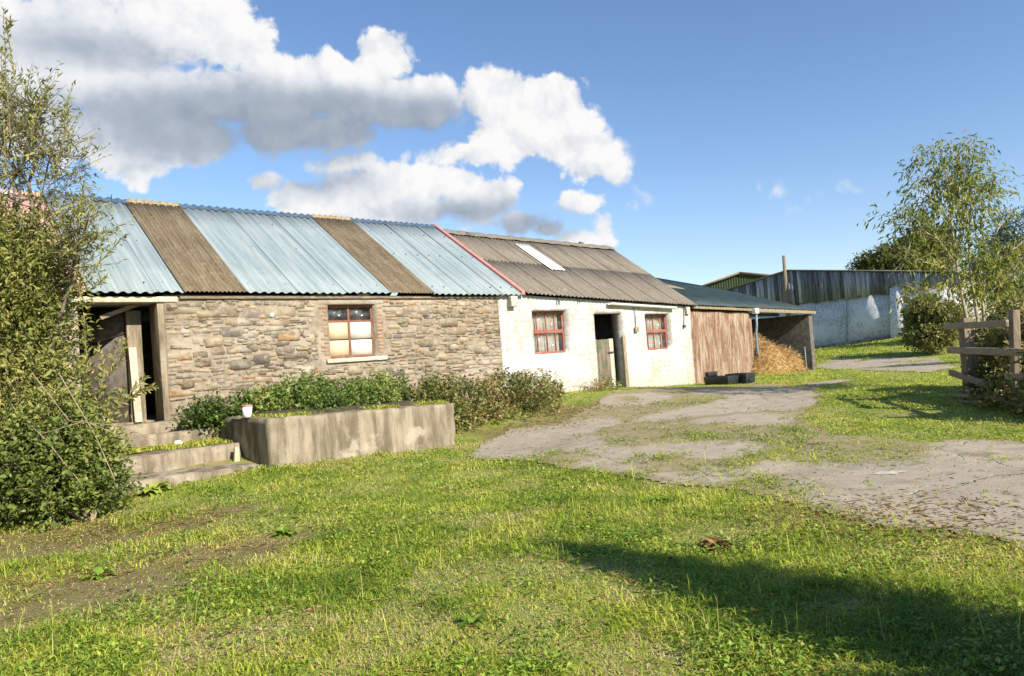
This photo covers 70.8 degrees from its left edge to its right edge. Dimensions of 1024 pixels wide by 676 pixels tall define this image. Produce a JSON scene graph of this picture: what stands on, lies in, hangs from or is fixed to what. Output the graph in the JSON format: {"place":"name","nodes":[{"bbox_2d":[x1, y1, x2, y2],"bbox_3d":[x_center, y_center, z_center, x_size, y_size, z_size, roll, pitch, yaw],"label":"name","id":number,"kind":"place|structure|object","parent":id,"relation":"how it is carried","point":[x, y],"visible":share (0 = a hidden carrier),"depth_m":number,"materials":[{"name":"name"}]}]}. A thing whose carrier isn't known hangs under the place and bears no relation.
{"place":"outdoors","nodes":[
{"label":"outdoors","id":0,"kind":"place"},
{"bbox_2d":[0,329,1023,675],"bbox_3d":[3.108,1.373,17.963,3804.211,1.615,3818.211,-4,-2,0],"label":"ground","id":1,"kind":"structure","parent":0,"point":[142,587],"depth_m":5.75,"materials":[{"name":"green plant"}]},
{"bbox_2d":[0,373,158,535],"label":"bramble bush","id":2,"kind":"object","parent":1,"relation":"on","point":[53,474],"visible":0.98,"depth_m":8.06,"materials":[{"name":"green plant"}]},
{"bbox_2d":[0,6,159,470],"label":"willow shrub","id":3,"kind":"object","parent":1,"relation":"on","point":[28,291],"visible":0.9,"depth_m":9.15,"materials":[{"name":"green plant"}]},
{"bbox_2d":[78,566,116,581],"bbox_3d":[-3.419,1.968,5.931,0.297,0.145,0.218,-4,-2,0],"label":"dock plant","id":4,"kind":"object","parent":1,"relation":"on","point":[98,571],"visible":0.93,"depth_m":5.94,"materials":[{"name":"green plant"}]},
{"bbox_2d":[0,417,261,521],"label":"concrete steps","id":5,"kind":"structure","parent":1,"relation":"on","point":[158,465],"depth_m":10.60,"materials":[{"name":"grey concrete"}]},
{"bbox_2d":[134,480,175,497],"bbox_3d":[-4.607,1.977,9.333,0.539,0.231,0.531,-3,-2,-32],"label":"dock plant","id":6,"kind":"object","parent":1,"relation":"on","point":[157,487],"visible":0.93,"depth_m":9.31,"materials":[{"name":"green plant"}]},
{"bbox_2d":[233,447,239,461],"bbox_3d":[-4.157,1.772,10.852,0.107,0.258,0.116,-3,-2,-42],"label":"broken stake","id":7,"kind":"object","parent":1,"relation":"on","point":[236,456],"visible":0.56,"depth_m":10.84,"materials":[{"name":"beige wood"}]},
{"bbox_2d":[0,188,524,426],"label":"stone barn","id":8,"kind":"structure","parent":1,"relation":"on","point":[190,301],"depth_m":14.12,"materials":[{"name":"stone"}]},
{"bbox_2d":[327,305,374,358],"bbox_3d":[-3.243,-0.133,14.384,1.050,1.045,0.054,-3,-2,-42],"label":"window","id":9,"kind":"structure","parent":8,"relation":"in","point":[352,338],"depth_m":14.38,"materials":[{"name":"white glass"}]},
{"bbox_2d":[269,524,298,537],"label":"dock plant","id":10,"kind":"object","parent":1,"relation":"on","point":[285,528],"visible":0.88,"depth_m":6.89,"materials":[{"name":"green plant"}]},
{"bbox_2d":[169,367,416,437],"bbox_3d":[-3.427,1.139,12.625,4.676,1.260,2.355,-3,-2,-40],"label":"bramble bush","id":11,"kind":"object","parent":1,"relation":"on","point":[321,392],"visible":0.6,"depth_m":12.11,"materials":[{"name":"green plant"}]},
{"bbox_2d":[213,401,454,468],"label":"loading platform","id":12,"kind":"structure","parent":1,"relation":"on","point":[342,432],"depth_m":11.27,"materials":[{"name":"concrete"}]},
{"bbox_2d":[241,405,252,417],"bbox_3d":[-3.989,1.100,10.849,0.168,0.188,0.168,-3,-2,-42],"label":"plastic tub","id":13,"kind":"object","parent":12,"relation":"on","point":[246,411],"visible":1,"depth_m":10.79,"materials":[{"name":"white plastic"}]},
{"bbox_2d":[338,578,357,588],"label":"dock plant","id":14,"kind":"object","parent":1,"relation":"on","point":[348,581],"visible":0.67,"depth_m":5.24,"materials":[{"name":"green plant"}]},
{"bbox_2d":[456,614,487,628],"bbox_3d":[-0.238,1.701,4.329,0.203,0.089,0.199,-4,-2,0],"label":"dock plant","id":15,"kind":"object","parent":1,"relation":"on","point":[468,620],"visible":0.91,"depth_m":4.30,"materials":[{"name":"green plant"}]},
{"bbox_2d":[382,365,574,433],"bbox_3d":[-0.287,1.249,14.937,2.464,1.480,5.668,-6,-2,44],"label":"bramble bush","id":16,"kind":"object","parent":1,"relation":"on","point":[521,390],"visible":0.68,"depth_m":14.46,"materials":[{"name":"green plant"}]},
{"bbox_2d":[0,385,1023,675],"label":"weeds","id":17,"kind":"object","parent":1,"relation":"on","point":[632,557],"visible":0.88,"depth_m":4.86,"materials":[{"name":"green plant"}]},
{"bbox_2d":[0,381,1023,675],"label":"dead leaves","id":18,"kind":"object","parent":1,"relation":"on","point":[818,515],"visible":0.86,"depth_m":5.88,"materials":[{"name":"brown plant"}]},
{"bbox_2d":[396,229,696,391],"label":"whitewashed barn","id":19,"kind":"structure","parent":1,"relation":"on","point":[575,316],"depth_m":19.86,"materials":[{"name":"white paint"}]},
{"bbox_2d":[532,311,564,353],"bbox_3d":[0.830,-0.137,18.116,1.232,1.062,0.144,-3,-2,-42],"label":"window","id":20,"kind":"structure","parent":19,"relation":"in","point":[545,330],"depth_m":18.18,"materials":[{"name":"red paint"}]},
{"bbox_2d":[595,339,615,387],"bbox_3d":[2.471,0.710,19.500,0.970,1.376,0.107,-3,-2,-42],"label":"stable door","id":21,"kind":"structure","parent":19,"relation":"in","point":[604,347],"depth_m":19.61,"materials":[{"name":"wood"}]},
{"bbox_2d":[645,314,667,349],"bbox_3d":[4.099,-0.171,21.040,1.182,1.032,0.157,-3,-2,-42],"label":"window","id":22,"kind":"structure","parent":19,"relation":"in","point":[653,329],"depth_m":21.13,"materials":[{"name":"red paint"}]},
{"bbox_2d":[579,374,622,391],"bbox_3d":[2.196,1.208,18.348,1.502,0.571,0.952,-4,-2,-19],"label":"weed clump","id":23,"kind":"object","parent":1,"relation":"on","point":[601,387],"visible":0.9,"depth_m":18.39,"materials":[{"name":"green plant"}]},
{"bbox_2d":[646,495,673,505],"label":"dock plant","id":24,"kind":"object","parent":1,"relation":"on","point":[657,498],"visible":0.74,"depth_m":6.92,"materials":[{"name":"green plant"}]},
{"bbox_2d":[697,536,733,554],"bbox_3d":[1.553,1.571,5.393,0.306,0.131,0.292,-4,-2,0],"label":"dock plant","id":25,"kind":"object","parent":1,"relation":"on","point":[715,539],"visible":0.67,"depth_m":5.41,"materials":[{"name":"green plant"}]},
{"bbox_2d":[703,371,754,384],"bbox_3d":[6.240,1.135,20.640,1.034,0.396,1.064,-3,-2,-39],"label":"water trough","id":26,"kind":"object","parent":1,"relation":"on","point":[711,378],"visible":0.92,"depth_m":20.40,"materials":[{"name":"black plastic"}]},
{"bbox_2d":[656,277,815,383],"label":"cattle shed","id":27,"kind":"structure","parent":1,"relation":"on","point":[724,326],"depth_m":24.18,"materials":[{"name":"brown wood"}]},
{"bbox_2d":[702,272,770,289],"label":"green barn","id":28,"kind":"structure","parent":1,"relation":"on","point":[732,280],"depth_m":68.09,"materials":[{"name":"green metal"}]},
{"bbox_2d":[467,356,1023,547],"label":"concrete yard","id":29,"kind":"structure","parent":1,"relation":"on","point":[992,482],"depth_m":8.90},
{"bbox_2d":[872,470,907,474],"bbox_3d":[3.813,1.364,7.298,0.384,0.015,0.172,-5,-2,19],"label":"paint mark","id":30,"kind":"object","parent":29,"relation":"on","point":[888,472],"visible":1,"depth_m":7.31,"materials":[{"name":"white paint"}]},
{"bbox_2d":[751,333,807,374],"bbox_3d":[9.306,0.584,25.265,4.800,1.692,4.800,-3,-2,-42],"label":"hay heap","id":31,"kind":"object","parent":1,"relation":"on","point":[773,358],"visible":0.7,"depth_m":24.36,"materials":[{"name":"plant"}]},
{"bbox_2d":[782,255,790,315],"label":"timber pole","id":32,"kind":"object","parent":1,"relation":"on","point":[786,294],"visible":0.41,"depth_m":47.72,"materials":[{"name":"brown wood"}]},
{"bbox_2d":[724,269,994,348],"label":"boarded barn","id":33,"kind":"structure","parent":1,"relation":"on","point":[852,306],"depth_m":44.92,"materials":[{"name":"concrete"}]},
{"bbox_2d":[845,223,965,269],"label":"leafy tree","id":34,"kind":"object","parent":1,"relation":"on","point":[870,259],"visible":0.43,"depth_m":57.21,"materials":[{"name":"green plant"}]},
{"bbox_2d":[898,290,974,354],"bbox_3d":[17.521,-0.667,29.846,3.207,2.732,3.022,-4,-2,0],"label":"bramble bush","id":35,"kind":"object","parent":1,"relation":"on","point":[924,331],"visible":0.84,"depth_m":29.27,"materials":[{"name":"green plant"}]},
{"bbox_2d":[857,129,1023,357],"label":"ash sapling","id":36,"kind":"object","parent":1,"relation":"on","point":[975,292],"visible":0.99,"depth_m":14.03,"materials":[{"name":"green plant"}]},
{"bbox_2d":[943,310,1023,407],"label":"wooden fence","id":37,"kind":"object","parent":1,"relation":"on","point":[967,350],"visible":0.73,"depth_m":11.43,"materials":[{"name":"brown wood"}]},
{"bbox_2d":[954,194,1023,329],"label":"tree","id":38,"kind":"object","parent":1,"relation":"on","point":[1007,237],"visible":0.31,"depth_m":33.86,"materials":[{"name":"green plant"}]},
{"bbox_2d":[958,293,1023,415],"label":"bramble hedge","id":39,"kind":"object","parent":1,"relation":"on","point":[992,369],"visible":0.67,"depth_m":11.25,"materials":[{"name":"green plant"}]},
{"bbox_2d":[973,262,1023,335],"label":"leafy tree","id":40,"kind":"object","parent":1,"relation":"on","point":[1010,293],"visible":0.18,"depth_m":22.27,"materials":[{"name":"green plant"}]},
{"bbox_2d":[0,0,1023,295],"label":"sky","id":41,"kind":"structure","parent":0,"point":[700,142],"materials":[{"name":"blue"}]}
]}

